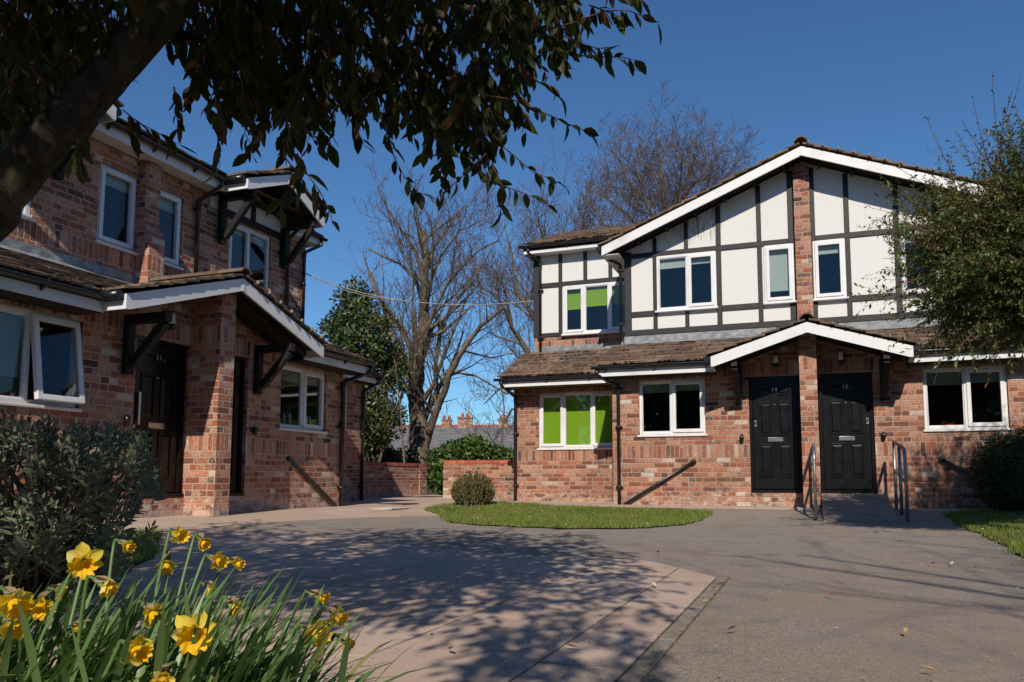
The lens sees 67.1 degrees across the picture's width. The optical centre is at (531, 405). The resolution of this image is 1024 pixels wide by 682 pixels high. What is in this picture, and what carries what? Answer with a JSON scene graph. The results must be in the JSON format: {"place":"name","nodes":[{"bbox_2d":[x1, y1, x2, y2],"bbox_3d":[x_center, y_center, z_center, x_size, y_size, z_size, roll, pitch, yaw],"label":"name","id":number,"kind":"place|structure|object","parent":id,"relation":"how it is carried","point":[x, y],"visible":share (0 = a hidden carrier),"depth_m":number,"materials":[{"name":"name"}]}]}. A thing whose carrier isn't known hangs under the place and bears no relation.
{"place":"outdoors","nodes":[
{"label":"outdoors","id":0,"kind":"place"},
{"bbox_2d":[15,525,166,575],"bbox_3d":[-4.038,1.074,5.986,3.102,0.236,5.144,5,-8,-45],"label":"grass","id":1,"kind":"structure","parent":0,"point":[151,548],"depth_m":6.62,"materials":[{"name":"green plant"}]},
{"bbox_2d":[22,494,511,532],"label":"house path","id":2,"kind":"structure","parent":0,"point":[356,509],"depth_m":11.07,"materials":[{"name":"beige concrete"}]},
{"bbox_2d":[373,507,408,509],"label":"patch slab","id":3,"kind":"structure","parent":2,"relation":"on","point":[388,508],"depth_m":13.06,"materials":[{"name":"beige concrete"}]},
{"bbox_2d":[381,503,418,504],"bbox_3d":[-2.495,1.853,14.485,0.540,0.023,0.590,-2,-6,20],"label":"manhole cover","id":4,"kind":"object","parent":2,"relation":"on","point":[399,503],"visible":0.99,"depth_m":14.40,"materials":[{"name":"grey metal"}]},
{"bbox_2d":[157,489,513,539],"bbox_3d":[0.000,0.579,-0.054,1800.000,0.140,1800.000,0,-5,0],"label":"ground","id":5,"kind":"structure","parent":0,"point":[158,538],"depth_m":18.26,"materials":[{"name":"soil"}]},
{"bbox_2d":[0,408,167,600],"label":"grey leaved bush","id":6,"kind":"object","parent":5,"relation":"on","point":[35,557],"visible":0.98,"depth_m":3.38,"materials":[{"name":"green plant"}]},
{"bbox_2d":[0,34,383,520],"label":"brick house","id":7,"kind":"structure","parent":5,"relation":"on","point":[156,295],"depth_m":10.32,"materials":[{"name":"red brick"}]},
{"bbox_2d":[1,129,35,222],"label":"window","id":8,"kind":"structure","parent":7,"relation":"in","point":[26,210],"depth_m":9.34,"materials":[{"name":"white plastic"}]},
{"bbox_2d":[0,305,84,411],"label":"window","id":9,"kind":"structure","parent":7,"relation":"in","point":[41,363],"depth_m":8.51,"materials":[{"name":"white plastic"}]},
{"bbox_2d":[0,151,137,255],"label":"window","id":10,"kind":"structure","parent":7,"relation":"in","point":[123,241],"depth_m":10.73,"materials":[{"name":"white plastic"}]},
{"bbox_2d":[103,185,183,270],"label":"window","id":11,"kind":"structure","parent":7,"relation":"in","point":[168,201],"depth_m":11.38,"materials":[{"name":"white plastic"}]},
{"bbox_2d":[133,335,185,498],"bbox_3d":[-4.774,0.174,9.825,0.150,2.034,0.895,-2,-6,20],"label":"door","id":12,"kind":"structure","parent":7,"relation":"in","point":[160,378],"depth_m":9.95,"materials":[{"name":"wood"}]},
{"bbox_2d":[159,207,269,289],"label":"window","id":13,"kind":"structure","parent":7,"relation":"in","point":[242,234],"depth_m":12.95,"materials":[{"name":"white plastic"}]},
{"bbox_2d":[229,356,244,495],"bbox_3d":[-4.382,0.275,10.896,0.150,2.034,0.895,-2,-6,20],"label":"door","id":14,"kind":"structure","parent":7,"relation":"in","point":[239,362],"depth_m":11.20,"materials":[{"name":"wood"}]},
{"bbox_2d":[278,365,327,433],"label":"window","id":15,"kind":"structure","parent":7,"relation":"in","point":[300,377],"depth_m":13.05,"materials":[{"name":"white plastic"}]},
{"bbox_2d":[0,0,661,242],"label":"foreground tree","id":16,"kind":"object","parent":5,"relation":"on","point":[96,73],"visible":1,"depth_m":2.59,"materials":[{"name":"green plant"}]},
{"bbox_2d":[314,275,419,461],"bbox_3d":[-5.572,-0.751,25.235,3.297,7.283,3.431,4,-6,-34],"label":"holly tree","id":17,"kind":"object","parent":5,"relation":"on","point":[355,339],"visible":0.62,"depth_m":24.77,"materials":[{"name":"green plant"}]},
{"bbox_2d":[363,461,426,497],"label":"garden wall","id":18,"kind":"structure","parent":5,"relation":"on","point":[385,479],"depth_m":20.34,"materials":[{"name":"brick"}]},
{"bbox_2d":[365,326,424,462],"bbox_3d":[-4.210,0.183,23.898,2.016,5.322,1.461,-5,-8,45],"label":"bare tree","id":19,"kind":"object","parent":5,"relation":"on","point":[401,429],"visible":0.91,"depth_m":23.97,"materials":[{"name":"brown plant"}]},
{"bbox_2d":[381,440,434,486],"bbox_3d":[-4.513,1.984,26.742,3.809,2.297,1.989,3,-6,-26],"label":"dark hedge","id":20,"kind":"object","parent":5,"relation":"on","point":[391,455],"visible":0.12,"depth_m":26.44,"materials":[{"name":"green plant"}]},
{"bbox_2d":[332,158,527,492],"bbox_3d":[-3.813,-2.915,27.630,7.508,12.230,7.006,0,-5,0],"label":"bare tree","id":21,"kind":"object","parent":5,"relation":"on","point":[421,342],"visible":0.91,"depth_m":27.00,"materials":[{"name":"brown plant"}]},
{"bbox_2d":[389,413,513,456],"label":"terrace house","id":22,"kind":"structure","parent":5,"relation":"on","point":[443,433],"depth_m":73.26,"materials":[{"name":"grey brick"}]},
{"bbox_2d":[426,432,513,494],"bbox_3d":[-1.554,1.779,23.254,3.583,1.974,1.660,3,-6,-26],"label":"ivy hedge","id":23,"kind":"object","parent":5,"relation":"on","point":[470,447],"visible":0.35,"depth_m":22.87,"materials":[{"name":"green plant"}]},
{"bbox_2d":[423,343,516,446],"bbox_3d":[-1.490,0.359,24.325,4.136,5.048,1.804,4,-6,-34],"label":"bare tree","id":24,"kind":"object","parent":5,"relation":"on","point":[503,396],"visible":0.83,"depth_m":24.40,"materials":[{"name":"brown plant"}]},
{"bbox_2d":[443,460,513,499],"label":"garden wall","id":25,"kind":"structure","parent":5,"relation":"on","point":[500,473],"depth_m":18.43,"materials":[{"name":"red brick"}]},
{"bbox_2d":[443,156,651,444],"bbox_3d":[0.623,-3.763,33.663,9.095,15.068,6.987,1,-5,-12],"label":"bare tree","id":26,"kind":"object","parent":5,"relation":"on","point":[514,275],"visible":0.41,"depth_m":33.58,"materials":[{"name":"brown plant"}]},
{"bbox_2d":[484,135,660,389],"bbox_3d":[1.897,-3.802,30.710,7.513,14.525,9.261,0,-5,0],"label":"bare tree","id":27,"kind":"object","parent":5,"relation":"on","point":[600,220],"visible":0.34,"depth_m":31.01,"materials":[{"name":"brown plant"}]},
{"bbox_2d":[568,79,764,231],"bbox_3d":[7.214,-6.548,38.746,11.096,21.532,9.493,0,-5,0],"label":"bare tree","id":28,"kind":"object","parent":5,"relation":"on","point":[664,200],"visible":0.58,"depth_m":38.80,"materials":[{"name":"brown plant"}]},
{"bbox_2d":[493,136,1023,508],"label":"brick house","id":29,"kind":"structure","parent":5,"relation":"on","point":[709,347],"depth_m":14.12,"materials":[{"name":"red brick"}]},
{"bbox_2d":[306,273,533,304],"bbox_3d":[-2.432,-2.549,17.278,5.089,0.566,0.021,1,-5,-12],"label":"overhead cable","id":30,"kind":"object","parent":29,"relation":"attached to","point":[404,300],"visible":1,"depth_m":17.11,"materials":[{"name":"black rubber"}]},
{"bbox_2d":[537,391,644,449],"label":"window","id":31,"kind":"structure","parent":29,"relation":"in","point":[567,420],"depth_m":16.19,"materials":[{"name":"white plastic"}]},
{"bbox_2d":[557,281,624,336],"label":"window","id":32,"kind":"structure","parent":29,"relation":"in","point":[588,309],"depth_m":17.40,"materials":[{"name":"white plastic"}]},
{"bbox_2d":[637,378,707,436],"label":"window","id":33,"kind":"structure","parent":29,"relation":"in","point":[676,408],"depth_m":15.15,"materials":[{"name":"white plastic"}]},
{"bbox_2d":[655,251,718,312],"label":"window","id":34,"kind":"structure","parent":29,"relation":"in","point":[685,282],"depth_m":16.28,"materials":[{"name":"white plastic"}]},
{"bbox_2d":[748,375,802,492],"bbox_3d":[4.234,0.509,13.385,0.895,2.034,0.150,-2,-6,20],"label":"door","id":35,"kind":"structure","parent":29,"relation":"in","point":[774,401],"depth_m":13.38,"materials":[{"name":"wood"}]},
{"bbox_2d":[763,244,823,305],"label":"window","id":36,"kind":"structure","parent":29,"relation":"in","point":[778,259],"depth_m":14.58,"materials":[{"name":"white plastic"}]},
{"bbox_2d":[786,238,848,301],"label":"window","id":37,"kind":"structure","parent":29,"relation":"in","point":[832,251],"depth_m":14.31,"materials":[{"name":"white plastic"}]},
{"bbox_2d":[818,372,876,493],"bbox_3d":[5.310,0.472,12.994,0.895,2.034,0.150,-2,-6,20],"label":"door","id":38,"kind":"structure","parent":29,"relation":"in","point":[846,423],"depth_m":12.99,"materials":[{"name":"wood"}]},
{"bbox_2d":[901,231,973,295],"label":"window","id":39,"kind":"structure","parent":29,"relation":"in","point":[907,245],"depth_m":15.02,"materials":[{"name":"white plastic"}]},
{"bbox_2d":[922,365,1012,431],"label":"window","id":40,"kind":"structure","parent":29,"relation":"in","point":[964,399],"depth_m":12.65,"materials":[{"name":"white plastic"}]},
{"bbox_2d":[0,529,715,681],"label":"paved area","id":41,"kind":"object","parent":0,"point":[536,586],"visible":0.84,"depth_m":3.98,"materials":[{"name":"grey concrete"}]},
{"bbox_2d":[0,613,28,640],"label":"daffodil","id":42,"kind":"object","parent":41,"relation":"on","point":[17,631],"visible":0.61,"depth_m":1.56,"materials":[{"name":"yellow plant"}]},
{"bbox_2d":[0,585,34,620],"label":"daffodil","id":43,"kind":"object","parent":41,"relation":"on","point":[9,604],"visible":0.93,"depth_m":1.57,"materials":[{"name":"yellow plant"}]},
{"bbox_2d":[29,589,56,670],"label":"daffodil","id":44,"kind":"object","parent":41,"relation":"on","point":[42,609],"visible":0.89,"depth_m":1.77,"materials":[{"name":"yellow plant"}]},
{"bbox_2d":[40,583,69,634],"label":"daffodil","id":45,"kind":"object","parent":41,"relation":"on","point":[51,586],"visible":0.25,"depth_m":1.96,"materials":[{"name":"yellow plant"}]},
{"bbox_2d":[72,620,104,680],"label":"daffodil","id":46,"kind":"object","parent":41,"relation":"on","point":[75,628],"visible":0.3,"depth_m":1.86,"materials":[{"name":"yellow plant"}]},
{"bbox_2d":[74,575,118,678],"bbox_3d":[-0.948,0.584,1.666,0.111,0.430,0.038,-2,-6,23],"label":"daffodil","id":47,"kind":"object","parent":41,"relation":"on","point":[112,585],"visible":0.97,"depth_m":1.68,"materials":[{"name":"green plant"}]},
{"bbox_2d":[105,538,136,623],"bbox_3d":[-1.121,0.604,2.081,0.068,0.471,0.225,2,-6,-20],"label":"daffodil","id":48,"kind":"object","parent":41,"relation":"on","point":[129,546],"visible":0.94,"depth_m":2.17,"materials":[{"name":"yellow plant"}]},
{"bbox_2d":[101,635,153,681],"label":"daffodil","id":49,"kind":"object","parent":41,"relation":"on","point":[141,648],"visible":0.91,"depth_m":1.47,"materials":[{"name":"yellow plant"}]},
{"bbox_2d":[121,600,165,681],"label":"daffodil","id":50,"kind":"object","parent":41,"relation":"on","point":[150,612],"visible":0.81,"depth_m":1.62,"materials":[{"name":"yellow plant"}]},
{"bbox_2d":[150,661,177,681],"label":"daffodil","id":51,"kind":"object","parent":41,"relation":"on","point":[165,676],"visible":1,"depth_m":1.41,"materials":[{"name":"yellow plant"}]},
{"bbox_2d":[155,549,177,603],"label":"daffodil","id":52,"kind":"object","parent":41,"relation":"on","point":[168,565],"visible":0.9,"depth_m":2.17,"materials":[{"name":"yellow plant"}]},
{"bbox_2d":[147,526,189,628],"bbox_3d":[-1.000,0.584,2.051,0.082,0.507,0.290,0,-5,0],"label":"daffodil","id":53,"kind":"object","parent":41,"relation":"on","point":[180,535],"visible":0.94,"depth_m":2.17,"materials":[{"name":"yellow plant"}]},
{"bbox_2d":[170,532,210,628],"bbox_3d":[-0.895,0.582,1.976,0.070,0.495,0.231,0,-5,0],"label":"daffodil","id":54,"kind":"object","parent":41,"relation":"on","point":[204,544],"visible":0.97,"depth_m":2.07,"materials":[{"name":"green plant"}]},
{"bbox_2d":[171,611,216,681],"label":"daffodil","id":55,"kind":"object","parent":41,"relation":"on","point":[182,635],"visible":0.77,"depth_m":1.42,"materials":[{"name":"yellow plant"}]},
{"bbox_2d":[172,552,228,658],"bbox_3d":[-0.850,0.593,1.877,0.080,0.455,0.234,-2,-6,22],"label":"daffodil","id":56,"kind":"object","parent":41,"relation":"on","point":[218,560],"visible":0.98,"depth_m":1.97,"materials":[{"name":"yellow plant"}]},
{"bbox_2d":[190,580,216,611],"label":"daffodil","id":57,"kind":"object","parent":41,"relation":"on","point":[205,583],"visible":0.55,"depth_m":2.17,"materials":[{"name":"green plant"}]},
{"bbox_2d":[0,542,428,681],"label":"daffodil","id":58,"kind":"object","parent":41,"relation":"on","point":[222,664],"depth_m":1.64,"materials":[{"name":"green plant"}]},
{"bbox_2d":[201,556,245,610],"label":"daffodil","id":59,"kind":"object","parent":41,"relation":"on","point":[238,562],"visible":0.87,"depth_m":2.06,"materials":[{"name":"yellow plant"}]},
{"bbox_2d":[210,595,242,620],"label":"daffodil","id":60,"kind":"object","parent":41,"relation":"on","point":[236,608],"visible":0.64,"depth_m":1.82,"materials":[{"name":"yellow plant"}]},
{"bbox_2d":[261,588,330,677],"bbox_3d":[-0.587,0.625,1.802,0.230,0.377,0.068,4,-7,-37],"label":"daffodil","id":61,"kind":"object","parent":41,"relation":"on","point":[315,593],"visible":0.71,"depth_m":1.86,"materials":[{"name":"green plant"}]},
{"bbox_2d":[272,619,332,681],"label":"daffodil","id":62,"kind":"object","parent":41,"relation":"on","point":[308,630],"visible":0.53,"depth_m":1.72,"materials":[{"name":"yellow plant"}]},
{"bbox_2d":[288,604,348,681],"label":"daffodil","id":63,"kind":"object","parent":41,"relation":"on","point":[333,611],"visible":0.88,"depth_m":1.81,"materials":[{"name":"yellow plant"}]},
{"bbox_2d":[307,633,355,677],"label":"daffodil","id":64,"kind":"object","parent":41,"relation":"on","point":[342,640],"visible":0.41,"depth_m":1.81,"materials":[{"name":"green plant"}]},
{"bbox_2d":[5,0,1023,424],"label":"sky","id":65,"kind":"structure","parent":0,"point":[863,77],"materials":[{"name":"blue"}]},
{"bbox_2d":[425,500,712,527],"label":"lawn","id":66,"kind":"structure","parent":0,"point":[581,513],"depth_m":12.42,"materials":[{"name":"green plant"}]},
{"bbox_2d":[450,471,496,506],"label":"clipped shrub","id":67,"kind":"object","parent":66,"relation":"on","point":[478,491],"visible":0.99,"depth_m":14.01,"materials":[{"name":"green plant"}]},
{"bbox_2d":[132,508,1023,681],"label":"asphalt drive","id":68,"kind":"structure","parent":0,"point":[897,650],"depth_m":4.65,"materials":[{"name":"grey asphalt"}]},
{"bbox_2d":[136,513,1019,681],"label":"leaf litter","id":69,"kind":"object","parent":68,"relation":"on","point":[692,616],"visible":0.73,"depth_m":3.37,"materials":[{"name":"brown plant"}]},
{"bbox_2d":[149,523,1021,681],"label":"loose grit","id":70,"kind":"object","parent":68,"relation":"on","point":[431,633],"visible":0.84,"depth_m":3.87,"materials":[{"name":"grey gravel"}]},
{"bbox_2d":[617,576,729,681],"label":"edging","id":71,"kind":"object","parent":68,"relation":"on","point":[672,635],"visible":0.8,"depth_m":3.00,"materials":[{"name":"grey concrete"}]},
{"bbox_2d":[812,443,817,519],"bbox_3d":[4.427,1.169,12.059,0.048,1.255,1.836,-2,-6,20],"label":"handrail","id":72,"kind":"object","parent":68,"relation":"on","point":[814,482],"visible":0.92,"depth_m":11.21,"materials":[{"name":"grey metal"}]},
{"bbox_2d":[822,494,898,522],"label":"entrance ramp","id":73,"kind":"structure","parent":68,"relation":"on","point":[876,508],"depth_m":11.54,"materials":[{"name":"concrete"}]},
{"bbox_2d":[892,440,909,521],"bbox_3d":[5.507,1.118,11.519,0.048,1.255,1.558,-2,-6,20],"label":"handrail","id":74,"kind":"object","parent":68,"relation":"on","point":[899,471],"visible":0.9,"depth_m":11.46,"materials":[{"name":"grey metal"}]},
{"bbox_2d":[512,578,716,681],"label":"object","id":75,"kind":"object","parent":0,"point":[648,648],"visible":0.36,"depth_m":2.98,"materials":[{"name":"stone"}]},
{"bbox_2d":[505,501,1017,510],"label":"house path","id":76,"kind":"structure","parent":0,"point":[593,504],"depth_m":13.23,"materials":[{"name":"beige concrete"}]},
{"bbox_2d":[940,507,1023,563],"bbox_3d":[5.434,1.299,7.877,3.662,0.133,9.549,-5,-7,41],"label":"lawn","id":77,"kind":"structure","parent":0,"point":[1002,522],"depth_m":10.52,"materials":[{"name":"green plant"}]},
{"bbox_2d":[847,72,1023,387],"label":"cotoneaster tree","id":78,"kind":"object","parent":77,"relation":"on","point":[979,290],"visible":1,"depth_m":7.59,"materials":[{"name":"green plant"}]},
{"bbox_2d":[966,426,1023,510],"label":"round bush","id":79,"kind":"object","parent":77,"relation":"on","point":[1008,467],"visible":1,"depth_m":11.39,"materials":[{"name":"green plant"}]}
]}

